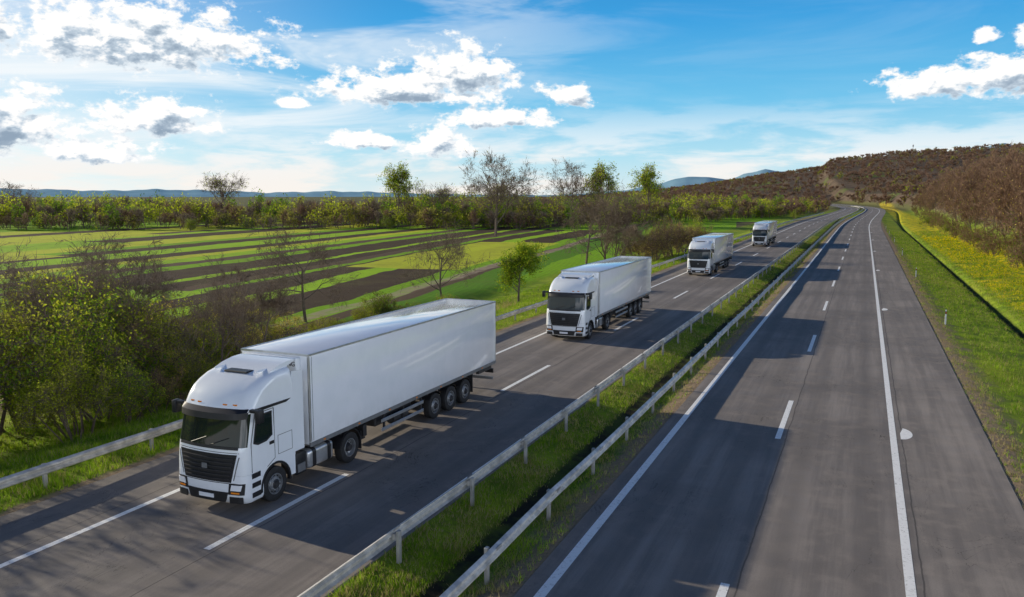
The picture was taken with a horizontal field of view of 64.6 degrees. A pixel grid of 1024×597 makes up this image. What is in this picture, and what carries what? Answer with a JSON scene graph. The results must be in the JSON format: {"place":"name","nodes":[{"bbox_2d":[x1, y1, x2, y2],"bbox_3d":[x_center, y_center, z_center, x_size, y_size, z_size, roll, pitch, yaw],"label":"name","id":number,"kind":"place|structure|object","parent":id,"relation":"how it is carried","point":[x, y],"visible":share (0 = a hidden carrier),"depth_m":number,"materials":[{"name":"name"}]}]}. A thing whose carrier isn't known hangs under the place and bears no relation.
{"place":"outdoors","nodes":[
{"label":"outdoors","id":0,"kind":"place"},
{"bbox_2d":[0,205,857,596],"bbox_3d":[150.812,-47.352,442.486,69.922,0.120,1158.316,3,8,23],"label":"road","id":1,"kind":"structure","parent":0,"point":[398,473],"depth_m":23.53,"materials":[{"name":"grey asphalt"}]},
{"bbox_2d":[172,298,495,503],"bbox_3d":[-5.198,2.994,29.823,3.160,4.005,16.614,3,8,23],"label":"semi truck","id":2,"kind":"object","parent":1,"relation":"on","point":[253,415],"visible":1,"depth_m":25.31,"materials":[{"name":"paint"}]},
{"bbox_2d":[0,205,916,596],"bbox_3d":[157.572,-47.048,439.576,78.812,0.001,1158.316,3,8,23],"label":"road markings","id":3,"kind":"object","parent":1,"relation":"on","point":[724,587],"visible":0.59,"depth_m":24.49,"materials":[{"name":"paint"}]},
{"bbox_2d":[542,256,651,338],"bbox_3d":[6.405,-0.369,56.297,3.160,4.005,16.614,3,8,23],"label":"semi truck","id":4,"kind":"object","parent":1,"relation":"on","point":[585,300],"visible":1,"depth_m":51.14,"materials":[{"name":"paint"}]},
{"bbox_2d":[685,233,732,274],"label":"semi truck","id":5,"kind":"object","parent":1,"relation":"on","point":[708,254],"visible":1,"depth_m":89.50,"materials":[{"name":"paint"}]},
{"bbox_2d":[750,221,776,245],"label":"semi truck","id":6,"kind":"object","parent":1,"relation":"on","point":[764,233],"visible":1,"depth_m":139.97,"materials":[{"name":"paint"}]},
{"bbox_2d":[0,143,1010,196],"bbox_3d":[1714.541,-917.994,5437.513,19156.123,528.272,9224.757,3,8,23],"label":"mountains","id":7,"kind":"structure","parent":0,"point":[683,181],"depth_m":7623.67,"materials":[{"name":"blue"}]},
{"bbox_2d":[0,147,1023,596],"bbox_3d":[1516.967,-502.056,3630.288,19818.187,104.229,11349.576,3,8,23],"label":"ground","id":8,"kind":"structure","parent":0,"point":[374,257],"depth_m":91.74,"materials":[{"name":"green plant"}]},
{"bbox_2d":[0,181,45,226],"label":"tall tree","id":9,"kind":"object","parent":8,"relation":"on","point":[30,197],"visible":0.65,"depth_m":280.32,"materials":[{"name":"brown plant"}]},
{"bbox_2d":[0,301,60,434],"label":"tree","id":10,"kind":"object","parent":8,"relation":"on","point":[2,421],"visible":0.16,"depth_m":38.70,"materials":[{"name":"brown plant"}]},
{"bbox_2d":[0,322,68,419],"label":"shrub","id":11,"kind":"object","parent":8,"relation":"on","point":[10,384],"visible":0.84,"depth_m":33.76,"materials":[{"name":"green plant"}]},
{"bbox_2d":[0,237,96,369],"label":"bare tree","id":12,"kind":"object","parent":8,"relation":"on","point":[21,275],"visible":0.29,"depth_m":45.23,"materials":[{"name":"brown plant"}]},
{"bbox_2d":[0,267,97,357],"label":"shrub","id":13,"kind":"object","parent":8,"relation":"on","point":[45,291],"visible":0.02,"depth_m":48.47,"materials":[{"name":"green plant"}]},
{"bbox_2d":[0,254,100,415],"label":"bare tree","id":14,"kind":"object","parent":8,"relation":"on","point":[21,298],"visible":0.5,"depth_m":39.95,"materials":[{"name":"brown plant"}]},
{"bbox_2d":[0,293,112,432],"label":"shrub","id":15,"kind":"object","parent":8,"relation":"on","point":[15,327],"visible":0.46,"depth_m":36.86,"materials":[{"name":"green plant"}]},
{"bbox_2d":[0,359,130,447],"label":"shrub","id":16,"kind":"object","parent":8,"relation":"on","point":[61,403],"visible":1,"depth_m":31.87,"materials":[{"name":"green plant"}]},
{"bbox_2d":[0,266,130,351],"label":"shrub","id":17,"kind":"object","parent":8,"relation":"on","point":[60,284],"visible":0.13,"depth_m":43.91,"materials":[{"name":"green plant"}]},
{"bbox_2d":[2,265,142,420],"bbox_3d":[-22.964,2.135,42.044,8.146,7.915,9.571,-3,8,-21],"label":"shrub","id":18,"kind":"object","parent":8,"relation":"on","point":[106,303],"visible":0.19,"depth_m":42.02,"materials":[{"name":"green plant"}]},
{"bbox_2d":[2,328,151,456],"bbox_3d":[-18.957,3.941,34.968,5.206,4.951,6.230,6,10,41],"label":"shrub","id":19,"kind":"object","parent":8,"relation":"on","point":[72,358],"visible":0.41,"depth_m":34.60,"materials":[{"name":"green plant"}]},
{"bbox_2d":[0,290,181,421],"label":"shrub","id":20,"kind":"object","parent":8,"relation":"on","point":[94,344],"visible":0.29,"depth_m":37.87,"materials":[{"name":"green plant"}]},
{"bbox_2d":[6,232,199,354],"bbox_3d":[-22.918,0.597,47.375,9.470,9.176,8.747,2,7,14],"label":"bare tree","id":21,"kind":"object","parent":8,"relation":"on","point":[124,284],"visible":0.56,"depth_m":46.98,"materials":[{"name":"brown plant"}]},
{"bbox_2d":[55,241,183,316],"bbox_3d":[-26.383,-0.132,54.605,8.610,8.450,6.615,-3,8,-23],"label":"bare tree","id":22,"kind":"object","parent":8,"relation":"on","point":[148,288],"visible":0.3,"depth_m":55.58,"materials":[{"name":"brown plant"}]},
{"bbox_2d":[96,273,146,324],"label":"shrub","id":23,"kind":"object","parent":8,"relation":"on","point":[116,294],"visible":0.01,"depth_m":55.51,"materials":[{"name":"green plant"}]},
{"bbox_2d":[52,218,193,318],"bbox_3d":[-29.520,-1.318,60.197,12.161,9.620,6.102,1,7,6],"label":"bare tree","id":24,"kind":"object","parent":8,"relation":"on","point":[119,252],"visible":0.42,"depth_m":60.44,"materials":[{"name":"brown plant"}]},
{"bbox_2d":[89,353,175,423],"bbox_3d":[-16.413,4.061,34.878,4.187,3.463,3.564,6,9,39],"label":"shrub","id":25,"kind":"object","parent":8,"relation":"on","point":[132,392],"visible":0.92,"depth_m":34.60,"materials":[{"name":"green plant"}]},
{"bbox_2d":[74,304,190,404],"bbox_3d":[-19.900,3.316,41.246,5.752,5.649,7.314,7,10,43],"label":"shrub","id":26,"kind":"object","parent":8,"relation":"on","point":[134,333],"visible":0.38,"depth_m":41.84,"materials":[{"name":"green plant"}]},
{"bbox_2d":[89,274,175,330],"bbox_3d":[-24.441,1.484,50.834,6.618,6.431,7.777,-5,9,-37],"label":"shrub","id":27,"kind":"object","parent":8,"relation":"on","point":[127,298],"visible":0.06,"depth_m":50.52,"materials":[{"name":"green plant"}]},
{"bbox_2d":[110,361,190,419],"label":"shrub","id":28,"kind":"object","parent":8,"relation":"on","point":[159,379],"visible":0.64,"depth_m":36.78,"materials":[{"name":"green plant"}]},
{"bbox_2d":[103,293,201,378],"bbox_3d":[-22.918,2.625,48.015,7.876,6.084,6.195,6,9,39],"label":"shrub","id":29,"kind":"object","parent":8,"relation":"on","point":[158,317],"visible":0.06,"depth_m":47.75,"materials":[{"name":"green plant"}]},
{"bbox_2d":[108,293,218,387],"bbox_3d":[-19.945,2.723,45.108,6.152,5.851,7.362,4,8,31],"label":"shrub","id":30,"kind":"object","parent":8,"relation":"on","point":[167,336],"visible":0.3,"depth_m":44.64,"materials":[{"name":"green plant"}]},
{"bbox_2d":[138,340,211,399],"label":"shrub","id":31,"kind":"object","parent":8,"relation":"on","point":[172,360],"visible":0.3,"depth_m":41.19,"materials":[{"name":"green plant"}]},
{"bbox_2d":[184,218,199,230],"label":"shrub","id":32,"kind":"object","parent":8,"relation":"on","point":[190,225],"visible":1,"depth_m":248.69,"materials":[{"name":"green plant"}]},
{"bbox_2d":[167,353,220,397],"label":"shrub","id":33,"kind":"object","parent":8,"relation":"on","point":[192,377],"visible":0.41,"depth_m":40.06,"materials":[{"name":"green plant"}]},
{"bbox_2d":[166,316,227,365],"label":"shrub","id":34,"kind":"object","parent":8,"relation":"on","point":[189,344],"visible":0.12,"depth_m":51.52,"materials":[{"name":"green plant"}]},
{"bbox_2d":[177,316,248,372],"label":"shrub","id":35,"kind":"object","parent":8,"relation":"on","point":[217,356],"visible":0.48,"depth_m":46.17,"materials":[{"name":"green plant"}]},
{"bbox_2d":[177,301,252,358],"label":"shrub","id":36,"kind":"object","parent":8,"relation":"on","point":[198,321],"visible":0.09,"depth_m":54.61,"materials":[{"name":"green plant"}]},
{"bbox_2d":[147,272,297,374],"bbox_3d":[-15.098,1.849,42.422,6.759,7.091,7.317,7,10,43],"label":"bush","id":37,"kind":"object","parent":8,"relation":"on","point":[233,305],"visible":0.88,"depth_m":42.37,"materials":[{"name":"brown plant"}]},
{"bbox_2d":[188,320,263,365],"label":"shrub","id":38,"kind":"object","parent":8,"relation":"on","point":[245,342],"visible":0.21,"depth_m":46.96,"materials":[{"name":"green plant"}]},
{"bbox_2d":[196,171,258,203],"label":"tall tree","id":39,"kind":"object","parent":8,"relation":"on","point":[220,184],"visible":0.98,"depth_m":341.53,"materials":[{"name":"brown plant"}]},
{"bbox_2d":[204,291,258,329],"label":"shrub","id":40,"kind":"object","parent":8,"relation":"on","point":[226,314],"visible":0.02,"depth_m":59.11,"materials":[{"name":"green plant"}]},
{"bbox_2d":[226,325,266,356],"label":"shrub","id":41,"kind":"object","parent":8,"relation":"on","point":[253,340],"visible":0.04,"depth_m":50.82,"materials":[{"name":"green plant"}]},
{"bbox_2d":[191,251,302,354],"bbox_3d":[-15.226,0.763,49.214,6.284,8.028,8.180,6,9,39],"label":"bare tree","id":42,"kind":"object","parent":8,"relation":"on","point":[270,302],"visible":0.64,"depth_m":48.51,"materials":[{"name":"brown plant"}]},
{"bbox_2d":[234,307,298,345],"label":"shrub","id":43,"kind":"object","parent":8,"relation":"on","point":[278,333],"visible":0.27,"depth_m":55.94,"materials":[{"name":"green plant"}]},
{"bbox_2d":[260,310,304,340],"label":"shrub","id":44,"kind":"object","parent":8,"relation":"on","point":[277,319],"visible":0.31,"depth_m":59.91,"materials":[{"name":"green plant"}]},
{"bbox_2d":[235,213,361,321],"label":"bare tree","id":45,"kind":"object","parent":8,"relation":"on","point":[315,252],"visible":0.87,"depth_m":68.04,"materials":[{"name":"brown plant"}]},
{"bbox_2d":[290,319,329,335],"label":"shrub","id":46,"kind":"object","parent":8,"relation":"on","point":[313,328],"visible":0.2,"depth_m":55.02,"materials":[{"name":"green plant"}]},
{"bbox_2d":[305,317,325,329],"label":"shrub","id":47,"kind":"object","parent":8,"relation":"on","point":[318,323],"visible":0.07,"depth_m":57.97,"materials":[{"name":"green plant"}]},
{"bbox_2d":[317,314,346,327],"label":"shrub","id":48,"kind":"object","parent":8,"relation":"on","point":[330,321],"visible":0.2,"depth_m":61.27,"materials":[{"name":"green plant"}]},
{"bbox_2d":[350,305,378,320],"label":"shrub","id":49,"kind":"object","parent":8,"relation":"on","point":[362,314],"visible":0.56,"depth_m":67.66,"materials":[{"name":"green plant"}]},
{"bbox_2d":[0,238,745,510],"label":"grass","id":50,"kind":"structure","parent":8,"relation":"on","point":[43,451],"depth_m":30.50,"materials":[{"name":"green plant"}]},
{"bbox_2d":[357,290,403,316],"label":"shrub","id":51,"kind":"object","parent":8,"relation":"on","point":[381,305],"visible":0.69,"depth_m":70.99,"materials":[{"name":"green plant"}]},
{"bbox_2d":[379,214,400,229],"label":"shrub","id":52,"kind":"object","parent":8,"relation":"on","point":[389,222],"visible":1,"depth_m":259.97,"materials":[{"name":"green plant"}]},
{"bbox_2d":[377,161,422,225],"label":"leafing tree","id":53,"kind":"object","parent":8,"relation":"on","point":[397,184],"visible":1,"depth_m":283.38,"materials":[{"name":"green plant"}]},
{"bbox_2d":[0,189,815,229],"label":"treeline","id":54,"kind":"object","parent":8,"relation":"on","point":[119,211],"visible":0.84,"depth_m":280.55,"materials":[{"name":"green plant"}]},
{"bbox_2d":[398,301,420,308],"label":"shrub","id":55,"kind":"object","parent":8,"relation":"on","point":[407,304],"visible":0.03,"depth_m":70.91,"materials":[{"name":"green plant"}]},
{"bbox_2d":[0,212,823,489],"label":"guardrail","id":56,"kind":"object","parent":8,"relation":"on","point":[43,470],"visible":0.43,"depth_m":26.20,"materials":[{"name":"metal"}]},
{"bbox_2d":[411,182,460,225],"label":"tall tree","id":57,"kind":"object","parent":8,"relation":"on","point":[446,193],"visible":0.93,"depth_m":286.62,"materials":[{"name":"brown plant"}]},
{"bbox_2d":[394,220,489,298],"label":"bare tree","id":58,"kind":"object","parent":8,"relation":"on","point":[447,246],"visible":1,"depth_m":84.25,"materials":[{"name":"brown plant"}]},
{"bbox_2d":[430,294,454,301],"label":"shrub","id":59,"kind":"object","parent":8,"relation":"on","point":[443,297],"visible":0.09,"depth_m":74.30,"materials":[{"name":"green plant"}]},
{"bbox_2d":[465,178,518,225],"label":"tall tree","id":60,"kind":"object","parent":8,"relation":"on","point":[491,193],"visible":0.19,"depth_m":283.79,"materials":[{"name":"brown plant"}]},
{"bbox_2d":[451,150,541,235],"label":"tall tree","id":61,"kind":"object","parent":8,"relation":"on","point":[516,196],"visible":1,"depth_m":213.47,"materials":[{"name":"brown plant"}]},
{"bbox_2d":[496,297,521,309],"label":"dry grass","id":62,"kind":"structure","parent":8,"relation":"on","point":[500,306],"depth_m":68.67,"materials":[{"name":"yellow plant"}]},
{"bbox_2d":[494,238,550,301],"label":"leafing tree","id":63,"kind":"object","parent":8,"relation":"on","point":[512,268],"visible":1,"depth_m":78.85,"materials":[{"name":"green plant"}]},
{"bbox_2d":[533,156,609,225],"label":"tall tree","id":64,"kind":"object","parent":8,"relation":"on","point":[575,186],"visible":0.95,"depth_m":286.49,"materials":[{"name":"brown plant"}]},
{"bbox_2d":[298,206,858,596],"bbox_3d":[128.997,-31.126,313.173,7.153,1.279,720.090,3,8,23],"label":"guardrail","id":65,"kind":"object","parent":8,"relation":"on","point":[338,575],"visible":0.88,"depth_m":23.97,"materials":[{"name":"metal"}]},
{"bbox_2d":[547,186,636,263],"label":"bare tree","id":66,"kind":"object","parent":8,"relation":"on","point":[572,221],"visible":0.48,"depth_m":127.74,"materials":[{"name":"brown plant"}]},
{"bbox_2d":[583,159,619,224],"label":"leafing tree","id":67,"kind":"object","parent":8,"relation":"on","point":[611,183],"visible":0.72,"depth_m":290.64,"materials":[{"name":"green plant"}]},
{"bbox_2d":[566,178,658,259],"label":"bare tree","id":68,"kind":"object","parent":8,"relation":"on","point":[595,212],"visible":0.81,"depth_m":118.20,"materials":[{"name":"brown plant"}]},
{"bbox_2d":[588,201,651,256],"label":"bare tree","id":69,"kind":"object","parent":8,"relation":"on","point":[634,233],"visible":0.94,"depth_m":115.55,"materials":[{"name":"brown plant"}]},
{"bbox_2d":[616,231,662,260],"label":"shrub","id":70,"kind":"object","parent":8,"relation":"on","point":[646,253],"visible":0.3,"depth_m":120.61,"materials":[{"name":"brown plant"}]},
{"bbox_2d":[628,229,661,258],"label":"shrub","id":71,"kind":"object","parent":8,"relation":"on","point":[648,241],"visible":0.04,"depth_m":125.33,"materials":[{"name":"green plant"}]},
{"bbox_2d":[625,162,669,223],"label":"leafing tree","id":72,"kind":"object","parent":8,"relation":"on","point":[645,180],"visible":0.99,"depth_m":312.46,"materials":[{"name":"green plant"}]},
{"bbox_2d":[439,206,863,596],"bbox_3d":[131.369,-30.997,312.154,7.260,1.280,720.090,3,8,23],"label":"guardrail","id":73,"kind":"object","parent":8,"relation":"on","point":[466,579],"visible":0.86,"depth_m":23.89,"materials":[{"name":"metal"}]},
{"bbox_2d":[636,224,674,260],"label":"shrub","id":74,"kind":"object","parent":8,"relation":"on","point":[653,246],"visible":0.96,"depth_m":113.84,"materials":[{"name":"brown plant"}]},
{"bbox_2d":[651,223,684,254],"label":"shrub","id":75,"kind":"object","parent":8,"relation":"on","point":[671,236],"visible":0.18,"depth_m":126.93,"materials":[{"name":"green plant"}]},
{"bbox_2d":[653,215,694,255],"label":"shrub","id":76,"kind":"object","parent":8,"relation":"on","point":[683,236],"visible":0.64,"depth_m":119.85,"materials":[{"name":"brown plant"}]},
{"bbox_2d":[669,221,700,253],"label":"shrub","id":77,"kind":"object","parent":8,"relation":"on","point":[692,233],"visible":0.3,"depth_m":129.28,"materials":[{"name":"green plant"}]},
{"bbox_2d":[686,217,710,232],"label":"shrub","id":78,"kind":"object","parent":8,"relation":"on","point":[695,224],"visible":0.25,"depth_m":159.10,"materials":[{"name":"green plant"}]},
{"bbox_2d":[685,224,713,248],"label":"shrub","id":79,"kind":"object","parent":8,"relation":"on","point":[701,232],"visible":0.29,"depth_m":147.28,"materials":[{"name":"green plant"}]},
{"bbox_2d":[530,142,1023,216],"bbox_3d":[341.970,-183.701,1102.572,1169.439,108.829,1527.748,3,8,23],"label":"distant woods","id":80,"kind":"object","parent":8,"relation":"on","point":[909,188],"visible":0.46,"depth_m":1108.83,"materials":[{"name":"brown plant"}]},
{"bbox_2d":[788,209,798,219],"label":"shrub","id":81,"kind":"object","parent":8,"relation":"on","point":[792,214],"visible":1,"depth_m":311.02,"materials":[{"name":"green plant"}]},
{"bbox_2d":[918,214,933,225],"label":"shrub","id":82,"kind":"object","parent":8,"relation":"on","point":[925,220],"visible":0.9,"depth_m":232.94,"materials":[{"name":"green plant"}]},
{"bbox_2d":[842,204,1023,596],"bbox_3d":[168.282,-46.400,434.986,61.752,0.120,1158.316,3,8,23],"label":"road shoulder","id":83,"kind":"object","parent":8,"relation":"on","point":[969,512],"visible":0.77,"depth_m":25.93},
{"bbox_2d":[938,224,952,233],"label":"shrub","id":84,"kind":"object","parent":8,"relation":"on","point":[946,229],"visible":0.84,"depth_m":185.20,"materials":[{"name":"green plant"}]},
{"bbox_2d":[886,210,1023,464],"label":"grass","id":85,"kind":"structure","parent":8,"relation":"on","point":[919,247],"depth_m":73.92,"materials":[{"name":"green plant"}]},
{"bbox_2d":[895,252,1023,506],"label":"grass","id":86,"kind":"structure","parent":8,"relation":"on","point":[992,405],"depth_m":36.42,"materials":[{"name":"green plant"}]},
{"bbox_2d":[910,142,1023,268],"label":"hillside woods","id":87,"kind":"object","parent":8,"relation":"on","point":[989,186],"visible":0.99,"depth_m":160.39,"materials":[{"name":"brown plant"}]},
{"bbox_2d":[921,235,1023,315],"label":"yellow flowers","id":88,"kind":"object","parent":8,"relation":"on","point":[943,241],"visible":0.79,"depth_m":104.21,"materials":[{"name":"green plant"}]},
{"bbox_2d":[0,0,1023,194],"label":"sky","id":89,"kind":"structure","parent":0,"point":[100,95],"materials":[{"name":"blue"}]},
{"bbox_2d":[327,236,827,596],"bbox_3d":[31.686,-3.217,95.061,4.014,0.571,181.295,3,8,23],"label":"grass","id":90,"kind":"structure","parent":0,"point":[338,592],"depth_m":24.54,"materials":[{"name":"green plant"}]},
{"bbox_2d":[513,204,927,596],"bbox_3d":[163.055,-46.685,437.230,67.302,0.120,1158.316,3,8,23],"label":"road","id":91,"kind":"structure","parent":0,"point":[734,493],"depth_m":25.10,"materials":[{"name":"grey asphalt"}]}
]}

